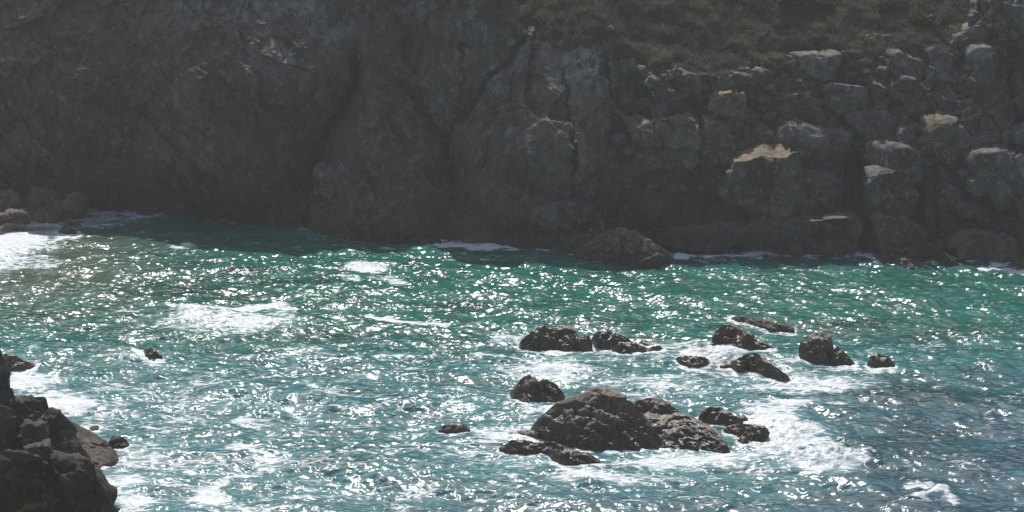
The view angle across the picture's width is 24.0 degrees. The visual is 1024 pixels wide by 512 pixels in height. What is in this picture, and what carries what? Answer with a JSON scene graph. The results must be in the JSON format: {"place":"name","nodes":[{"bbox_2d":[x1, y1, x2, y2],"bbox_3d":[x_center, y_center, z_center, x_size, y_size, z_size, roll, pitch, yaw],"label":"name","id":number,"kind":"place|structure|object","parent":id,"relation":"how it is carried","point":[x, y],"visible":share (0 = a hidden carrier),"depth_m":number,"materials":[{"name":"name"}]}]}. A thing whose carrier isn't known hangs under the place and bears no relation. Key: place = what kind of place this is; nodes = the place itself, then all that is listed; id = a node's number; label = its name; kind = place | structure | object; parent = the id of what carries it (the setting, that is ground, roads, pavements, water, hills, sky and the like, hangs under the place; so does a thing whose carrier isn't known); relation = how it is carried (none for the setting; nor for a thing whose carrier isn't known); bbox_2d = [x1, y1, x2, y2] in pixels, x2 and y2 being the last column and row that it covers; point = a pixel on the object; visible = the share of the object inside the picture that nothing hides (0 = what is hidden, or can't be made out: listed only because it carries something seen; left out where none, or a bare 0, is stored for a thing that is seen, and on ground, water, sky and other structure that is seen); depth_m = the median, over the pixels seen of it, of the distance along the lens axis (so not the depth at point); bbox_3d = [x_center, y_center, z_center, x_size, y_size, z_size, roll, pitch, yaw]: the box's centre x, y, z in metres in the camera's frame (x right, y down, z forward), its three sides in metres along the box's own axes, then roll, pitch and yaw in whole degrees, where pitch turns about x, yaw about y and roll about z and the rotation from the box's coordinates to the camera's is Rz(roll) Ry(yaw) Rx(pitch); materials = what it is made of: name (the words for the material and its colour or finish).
{"place":"outdoors","nodes":[
{"label":"outdoors","id":0,"kind":"place"},
{"bbox_2d":[19,418,48,441],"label":"shore rock","id":1,"kind":"object","parent":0,"point":[37,429],"visible":0.99,"depth_m":125.99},
{"bbox_2d":[0,207,97,230],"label":"beach","id":2,"kind":"structure","parent":0,"point":[5,227],"depth_m":199.96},
{"bbox_2d":[0,212,6,225],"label":"beach boulder","id":3,"kind":"object","parent":2,"relation":"on","point":[3,217],"visible":1,"depth_m":197.42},
{"bbox_2d":[0,188,24,212],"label":"beach boulder","id":4,"kind":"object","parent":2,"relation":"on","point":[10,198],"visible":0.89,"depth_m":201.19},
{"bbox_2d":[4,208,33,223],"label":"beach boulder","id":5,"kind":"object","parent":2,"relation":"on","point":[21,215],"visible":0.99,"depth_m":198.26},
{"bbox_2d":[23,186,65,211],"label":"beach boulder","id":6,"kind":"object","parent":2,"relation":"on","point":[36,198],"visible":0.81,"depth_m":202.37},
{"bbox_2d":[31,206,62,223],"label":"beach boulder","id":7,"kind":"object","parent":2,"relation":"on","point":[52,214],"visible":1,"depth_m":198.13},
{"bbox_2d":[52,192,90,217],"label":"beach boulder","id":8,"kind":"object","parent":2,"relation":"on","point":[73,205],"visible":0.98,"depth_m":200.34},
{"bbox_2d":[0,0,355,227],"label":"cliff","id":9,"kind":"structure","parent":0,"point":[216,109],"depth_m":203.68,"materials":[{"name":"stone"}]},
{"bbox_2d":[299,61,455,244],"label":"cliff spur","id":10,"kind":"structure","parent":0,"point":[384,142],"depth_m":198.47,"materials":[{"name":"stone"}]},
{"bbox_2d":[304,161,436,242],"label":"rock spur","id":11,"kind":"structure","parent":10,"relation":"attached to","point":[326,190],"depth_m":198.78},
{"bbox_2d":[288,0,606,253],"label":"cliff recess","id":12,"kind":"object","parent":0,"point":[437,61],"visible":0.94,"depth_m":200.78,"materials":[{"name":"stone"}]},
{"bbox_2d":[0,211,1023,511],"bbox_3d":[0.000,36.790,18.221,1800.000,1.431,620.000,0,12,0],"label":"water","id":13,"kind":"structure","parent":0,"point":[300,369],"depth_m":155.03,"materials":[{"name":"liquid"}]},
{"bbox_2d":[0,345,13,406],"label":"shore rock","id":14,"kind":"object","parent":13,"relation":"in","point":[6,393],"visible":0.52,"depth_m":144.17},
{"bbox_2d":[0,404,23,451],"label":"shore rock","id":15,"kind":"object","parent":13,"relation":"in","point":[11,421],"visible":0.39,"depth_m":130.68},
{"bbox_2d":[2,354,35,370],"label":"sea rock","id":16,"kind":"object","parent":13,"relation":"in","point":[15,363],"visible":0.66,"depth_m":155.10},
{"bbox_2d":[8,395,48,421],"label":"shore rock","id":17,"kind":"object","parent":13,"relation":"in","point":[31,408],"visible":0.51,"depth_m":141.03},
{"bbox_2d":[15,407,91,460],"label":"shore rock","id":18,"kind":"object","parent":13,"relation":"in","point":[62,429],"visible":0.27,"depth_m":131.17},
{"bbox_2d":[0,449,120,511],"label":"shore rock","id":19,"kind":"object","parent":13,"relation":"in","point":[76,482],"visible":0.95,"depth_m":120.91,"materials":[{"name":"stone"}]},
{"bbox_2d":[0,490,56,511],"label":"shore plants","id":20,"kind":"object","parent":19,"relation":"on","point":[25,506],"visible":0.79,"depth_m":120.04,"materials":[{"name":"green plant"}]},
{"bbox_2d":[23,438,68,461],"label":"shore rock","id":21,"kind":"object","parent":19,"relation":"on","point":[43,449],"visible":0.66,"depth_m":124.00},
{"bbox_2d":[58,226,77,234],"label":"sea rock","id":22,"kind":"object","parent":13,"relation":"in","point":[67,230],"visible":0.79,"depth_m":196.69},
{"bbox_2d":[69,420,118,467],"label":"shore rock","id":23,"kind":"object","parent":13,"relation":"in","point":[101,452],"visible":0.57,"depth_m":135.74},
{"bbox_2d":[89,425,99,430],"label":"shore rock","id":24,"kind":"object","parent":13,"relation":"in","point":[94,427],"visible":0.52,"depth_m":141.52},
{"bbox_2d":[108,435,128,448],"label":"shore rock","id":25,"kind":"object","parent":13,"relation":"in","point":[116,441],"visible":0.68,"depth_m":137.75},
{"bbox_2d":[136,204,158,215],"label":"sea rock","id":26,"kind":"object","parent":13,"relation":"in","point":[148,209],"visible":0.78,"depth_m":204.94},
{"bbox_2d":[144,347,162,360],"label":"sea rock","id":27,"kind":"object","parent":13,"relation":"in","point":[151,353],"visible":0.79,"depth_m":156.85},
{"bbox_2d":[438,423,469,433],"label":"sea rock","id":28,"kind":"object","parent":13,"relation":"in","point":[453,428],"visible":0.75,"depth_m":141.18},
{"bbox_2d":[516,430,537,438],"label":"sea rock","id":29,"kind":"object","parent":13,"relation":"in","point":[532,434],"visible":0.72,"depth_m":140.40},
{"bbox_2d":[510,374,564,402],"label":"sea rock","id":30,"kind":"object","parent":13,"relation":"in","point":[528,388],"visible":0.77,"depth_m":147.18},
{"bbox_2d":[499,439,601,465],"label":"sea rock","id":31,"kind":"object","parent":13,"relation":"in","point":[557,452],"visible":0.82,"depth_m":136.43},
{"bbox_2d":[519,325,591,351],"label":"sea rock","id":32,"kind":"object","parent":13,"relation":"in","point":[559,337],"visible":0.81,"depth_m":159.71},
{"bbox_2d":[530,213,605,253],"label":"rock spur","id":33,"kind":"structure","parent":13,"relation":"in","point":[578,236],"depth_m":189.97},
{"bbox_2d":[591,330,631,349],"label":"sea rock","id":34,"kind":"object","parent":13,"relation":"in","point":[604,340],"visible":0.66,"depth_m":161.51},
{"bbox_2d":[573,227,676,267],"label":"rock spur","id":35,"kind":"structure","parent":13,"relation":"in","point":[625,247],"depth_m":185.71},
{"bbox_2d":[530,387,730,452],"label":"sea rock","id":36,"kind":"object","parent":13,"relation":"in","point":[596,419],"visible":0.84,"depth_m":139.06,"materials":[{"name":"stone"}]},
{"bbox_2d":[612,342,662,353],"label":"sea rock","id":37,"kind":"object","parent":13,"relation":"in","point":[624,347],"visible":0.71,"depth_m":159.04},
{"bbox_2d":[639,339,653,345],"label":"sea rock","id":38,"kind":"object","parent":13,"relation":"in","point":[644,342],"visible":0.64,"depth_m":161.28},
{"bbox_2d":[675,355,709,367],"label":"sea rock","id":39,"kind":"object","parent":13,"relation":"in","point":[692,361],"visible":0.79,"depth_m":155.87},
{"bbox_2d":[698,406,747,425],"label":"sea rock","id":40,"kind":"object","parent":13,"relation":"in","point":[717,415],"visible":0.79,"depth_m":142.72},
{"bbox_2d":[690,324,773,349],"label":"sea rock","id":41,"kind":"object","parent":13,"relation":"in","point":[736,336],"visible":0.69,"depth_m":160.53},
{"bbox_2d":[737,436,748,443],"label":"sea rock","id":42,"kind":"object","parent":13,"relation":"in","point":[743,440],"visible":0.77,"depth_m":138.78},
{"bbox_2d":[723,423,769,441],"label":"sea rock","id":43,"kind":"object","parent":13,"relation":"in","point":[754,432],"visible":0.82,"depth_m":139.44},
{"bbox_2d":[720,352,789,381],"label":"sea rock","id":44,"kind":"object","parent":13,"relation":"in","point":[756,362],"visible":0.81,"depth_m":154.51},
{"bbox_2d":[731,315,794,332],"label":"sea rock","id":45,"kind":"object","parent":13,"relation":"in","point":[769,326],"visible":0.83,"depth_m":165.92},
{"bbox_2d":[798,332,854,365],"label":"sea rock","id":46,"kind":"object","parent":13,"relation":"in","point":[817,348],"visible":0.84,"depth_m":156.41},
{"bbox_2d":[867,354,894,367],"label":"sea rock","id":47,"kind":"object","parent":13,"relation":"in","point":[878,360],"visible":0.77,"depth_m":155.53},
{"bbox_2d":[449,26,624,231],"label":"rock buttress","id":48,"kind":"object","parent":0,"point":[520,149],"visible":0.98,"depth_m":193.69,"materials":[{"name":"stone"}]},
{"bbox_2d":[528,198,597,230],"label":"boulder","id":49,"kind":"object","parent":48,"relation":"on","point":[558,215],"visible":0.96,"depth_m":189.10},
{"bbox_2d":[479,0,974,103],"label":"hillside","id":50,"kind":"structure","parent":0,"point":[875,25],"depth_m":200.98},
{"bbox_2d":[603,25,613,31],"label":"turf stone","id":51,"kind":"object","parent":50,"relation":"on","point":[610,28],"visible":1,"depth_m":196.39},
{"bbox_2d":[881,34,891,41],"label":"turf stone","id":52,"kind":"object","parent":50,"relation":"on","point":[885,36],"visible":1,"depth_m":199.65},
{"bbox_2d":[876,0,908,12],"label":"bush","id":53,"kind":"object","parent":50,"relation":"on","point":[896,5],"visible":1,"depth_m":202.02,"materials":[{"name":"green plant"}]},
{"bbox_2d":[908,12,939,28],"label":"bush","id":54,"kind":"object","parent":50,"relation":"on","point":[923,19],"visible":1,"depth_m":200.19,"materials":[{"name":"green plant"}]},
{"bbox_2d":[967,10,978,22],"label":"stone","id":55,"kind":"object","parent":50,"relation":"on","point":[972,17],"visible":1,"depth_m":198.27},
{"bbox_2d":[607,31,1023,270],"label":"rocky slope","id":56,"kind":"structure","parent":0,"point":[677,197],"depth_m":193.06,"materials":[{"name":"stone"}]},
{"bbox_2d":[608,132,627,145],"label":"stone","id":57,"kind":"object","parent":56,"relation":"on","point":[619,139],"visible":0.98,"depth_m":193.24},
{"bbox_2d":[623,142,633,155],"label":"stone","id":58,"kind":"object","parent":56,"relation":"on","point":[628,149],"visible":1,"depth_m":192.98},
{"bbox_2d":[636,65,646,73],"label":"stone","id":59,"kind":"object","parent":56,"relation":"on","point":[641,68],"visible":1,"depth_m":196.25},
{"bbox_2d":[644,75,660,90],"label":"stone","id":60,"kind":"object","parent":56,"relation":"on","point":[650,83],"visible":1,"depth_m":194.67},
{"bbox_2d":[623,112,701,171],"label":"boulder","id":61,"kind":"object","parent":56,"relation":"on","point":[658,143],"visible":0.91,"depth_m":192.37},
{"bbox_2d":[667,88,674,95],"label":"stone","id":62,"kind":"object","parent":56,"relation":"on","point":[670,91],"visible":1,"depth_m":193.64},
{"bbox_2d":[660,68,683,81],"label":"stone","id":63,"kind":"object","parent":56,"relation":"on","point":[671,75],"visible":1,"depth_m":194.85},
{"bbox_2d":[671,67,689,86],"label":"stone","id":64,"kind":"object","parent":56,"relation":"on","point":[684,79],"visible":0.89,"depth_m":195.66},
{"bbox_2d":[682,69,701,94],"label":"boulder","id":65,"kind":"object","parent":56,"relation":"on","point":[694,82],"visible":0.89,"depth_m":196.08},
{"bbox_2d":[652,220,747,252],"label":"boulder","id":66,"kind":"object","parent":56,"relation":"on","point":[727,235],"visible":1,"depth_m":189.33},
{"bbox_2d":[696,114,736,169],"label":"boulder","id":67,"kind":"object","parent":56,"relation":"on","point":[718,147],"visible":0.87,"depth_m":193.69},
{"bbox_2d":[711,72,740,90],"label":"boulder","id":68,"kind":"object","parent":56,"relation":"on","point":[721,85],"visible":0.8,"depth_m":197.06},
{"bbox_2d":[707,89,746,131],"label":"boulder","id":69,"kind":"object","parent":56,"relation":"on","point":[726,106],"visible":0.89,"depth_m":195.00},
{"bbox_2d":[731,71,754,86],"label":"stone","id":70,"kind":"object","parent":56,"relation":"on","point":[743,78],"visible":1,"depth_m":196.79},
{"bbox_2d":[747,66,773,85],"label":"stone","id":71,"kind":"object","parent":56,"relation":"on","point":[756,70],"visible":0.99,"depth_m":196.94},
{"bbox_2d":[716,142,810,219],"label":"boulder","id":72,"kind":"object","parent":56,"relation":"on","point":[763,180],"visible":0.91,"depth_m":190.58,"materials":[{"name":"stone"}]},
{"bbox_2d":[756,96,772,105],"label":"stone","id":73,"kind":"object","parent":56,"relation":"on","point":[765,101],"visible":1,"depth_m":195.97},
{"bbox_2d":[762,82,776,92],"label":"stone","id":74,"kind":"object","parent":56,"relation":"on","point":[769,87],"visible":1,"depth_m":196.72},
{"bbox_2d":[764,110,775,116],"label":"stone","id":75,"kind":"object","parent":56,"relation":"on","point":[771,113],"visible":1,"depth_m":196.07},
{"bbox_2d":[765,130,774,136],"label":"stone","id":76,"kind":"object","parent":56,"relation":"on","point":[771,133],"visible":1,"depth_m":193.90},
{"bbox_2d":[786,55,798,66],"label":"stone","id":77,"kind":"object","parent":56,"relation":"on","point":[795,61],"visible":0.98,"depth_m":199.04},
{"bbox_2d":[734,208,863,255],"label":"boulder","id":78,"kind":"object","parent":56,"relation":"on","point":[830,233],"visible":0.81,"depth_m":189.20,"materials":[{"name":"stone"}]},
{"bbox_2d":[776,88,823,114],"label":"boulder","id":79,"kind":"object","parent":56,"relation":"on","point":[797,97],"visible":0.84,"depth_m":196.64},
{"bbox_2d":[771,117,857,163],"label":"boulder","id":80,"kind":"object","parent":56,"relation":"on","point":[805,140],"visible":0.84,"depth_m":193.91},
{"bbox_2d":[789,48,842,82],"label":"boulder","id":81,"kind":"object","parent":56,"relation":"on","point":[815,64],"visible":1,"depth_m":197.95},
{"bbox_2d":[801,166,840,214],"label":"boulder","id":82,"kind":"object","parent":56,"relation":"on","point":[821,185],"visible":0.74,"depth_m":191.95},
{"bbox_2d":[822,81,870,116],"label":"boulder","id":83,"kind":"object","parent":56,"relation":"on","point":[840,99],"visible":0.89,"depth_m":195.96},
{"bbox_2d":[845,68,863,84],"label":"stone","id":84,"kind":"object","parent":56,"relation":"on","point":[851,77],"visible":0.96,"depth_m":197.74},
{"bbox_2d":[857,59,866,66],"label":"stone","id":85,"kind":"object","parent":56,"relation":"on","point":[862,61],"visible":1,"depth_m":197.48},
{"bbox_2d":[843,108,897,138],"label":"boulder","id":86,"kind":"object","parent":56,"relation":"on","point":[861,122],"visible":0.95,"depth_m":194.48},
{"bbox_2d":[869,80,888,95],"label":"stone","id":87,"kind":"object","parent":56,"relation":"on","point":[876,87],"visible":1,"depth_m":195.41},
{"bbox_2d":[874,66,888,77],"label":"stone","id":88,"kind":"object","parent":56,"relation":"on","point":[881,71],"visible":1,"depth_m":196.78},
{"bbox_2d":[861,163,919,217],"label":"boulder","id":89,"kind":"object","parent":56,"relation":"on","point":[883,192],"visible":0.95,"depth_m":190.21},
{"bbox_2d":[862,138,929,187],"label":"boulder","id":90,"kind":"object","parent":56,"relation":"on","point":[889,152],"visible":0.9,"depth_m":190.89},
{"bbox_2d":[870,211,925,251],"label":"boulder","id":91,"kind":"object","parent":56,"relation":"on","point":[888,229],"visible":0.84,"depth_m":188.02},
{"bbox_2d":[895,74,916,90],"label":"stone","id":92,"kind":"object","parent":56,"relation":"on","point":[906,82],"visible":1,"depth_m":194.55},
{"bbox_2d":[886,49,926,80],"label":"boulder","id":93,"kind":"object","parent":56,"relation":"on","point":[915,66],"visible":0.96,"depth_m":196.47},
{"bbox_2d":[895,123,919,145],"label":"boulder","id":94,"kind":"object","parent":56,"relation":"on","point":[909,133],"visible":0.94,"depth_m":192.93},
{"bbox_2d":[928,66,935,71],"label":"stone","id":95,"kind":"object","parent":56,"relation":"on","point":[931,68],"visible":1,"depth_m":195.65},
{"bbox_2d":[913,109,970,161],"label":"boulder","id":96,"kind":"object","parent":56,"relation":"on","point":[940,126],"visible":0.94,"depth_m":191.85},
{"bbox_2d":[942,154,957,168],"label":"stone","id":97,"kind":"object","parent":56,"relation":"on","point":[950,161],"visible":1,"depth_m":191.31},
{"bbox_2d":[939,182,961,204],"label":"boulder","id":98,"kind":"object","parent":56,"relation":"on","point":[950,194],"visible":1,"depth_m":189.79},
{"bbox_2d":[952,31,966,38],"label":"stone","id":99,"kind":"object","parent":56,"relation":"on","point":[962,34],"visible":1,"depth_m":197.17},
{"bbox_2d":[950,36,970,46],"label":"stone","id":100,"kind":"object","parent":56,"relation":"on","point":[962,41],"visible":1,"depth_m":196.78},
{"bbox_2d":[957,168,971,183],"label":"boulder","id":101,"kind":"object","parent":56,"relation":"on","point":[963,174],"visible":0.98,"depth_m":190.22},
{"bbox_2d":[962,107,972,115],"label":"stone","id":102,"kind":"object","parent":56,"relation":"on","point":[967,111],"visible":1,"depth_m":192.74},
{"bbox_2d":[954,198,991,220],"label":"boulder","id":103,"kind":"object","parent":56,"relation":"on","point":[965,208],"visible":1,"depth_m":188.61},
{"bbox_2d":[959,22,990,42],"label":"boulder","id":104,"kind":"object","parent":56,"relation":"on","point":[976,33],"visible":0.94,"depth_m":197.17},
{"bbox_2d":[967,76,982,88],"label":"stone","id":105,"kind":"object","parent":56,"relation":"on","point":[974,82],"visible":1,"depth_m":194.14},
{"bbox_2d":[965,177,986,196],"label":"boulder","id":106,"kind":"object","parent":56,"relation":"on","point":[977,187],"visible":1,"depth_m":188.75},
{"bbox_2d":[958,110,995,135],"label":"boulder","id":107,"kind":"object","parent":56,"relation":"on","point":[967,124],"visible":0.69,"depth_m":192.90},
{"bbox_2d":[962,42,998,79],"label":"boulder","id":108,"kind":"object","parent":56,"relation":"on","point":[980,58],"visible":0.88,"depth_m":195.01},
{"bbox_2d":[941,229,1021,261],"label":"boulder","id":109,"kind":"object","parent":56,"relation":"on","point":[985,245],"visible":0.91,"depth_m":186.04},
{"bbox_2d":[970,134,994,148],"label":"boulder","id":110,"kind":"object","parent":56,"relation":"on","point":[979,140],"visible":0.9,"depth_m":191.67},
{"bbox_2d":[962,143,1023,211],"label":"boulder","id":111,"kind":"object","parent":56,"relation":"on","point":[998,168],"visible":0.97,"depth_m":188.67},
{"bbox_2d":[998,127,1012,145],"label":"boulder","id":112,"kind":"object","parent":56,"relation":"on","point":[1005,139],"visible":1,"depth_m":191.52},
{"bbox_2d":[1009,123,1023,146],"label":"boulder","id":113,"kind":"object","parent":56,"relation":"on","point":[1016,130],"visible":1,"depth_m":190.90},
{"bbox_2d":[969,0,1023,52],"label":"cliff corner","id":114,"kind":"object","parent":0,"point":[1013,14],"visible":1,"depth_m":195.53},
{"bbox_2d":[976,11,983,16],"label":"stone","id":115,"kind":"object","parent":114,"relation":"on","point":[979,13],"visible":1,"depth_m":198.00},
{"bbox_2d":[986,22,994,28],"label":"stone","id":116,"kind":"object","parent":114,"relation":"on","point":[990,26],"visible":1,"depth_m":196.15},
{"bbox_2d":[986,8,998,16],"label":"stone","id":117,"kind":"object","parent":114,"relation":"on","point":[991,12],"visible":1,"depth_m":196.36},
{"bbox_2d":[987,0,1000,3],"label":"stone","id":118,"kind":"object","parent":114,"relation":"on","point":[992,1],"visible":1,"depth_m":195.90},
{"bbox_2d":[994,20,1011,33],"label":"stone","id":119,"kind":"object","parent":114,"relation":"on","point":[1001,26],"visible":1,"depth_m":195.02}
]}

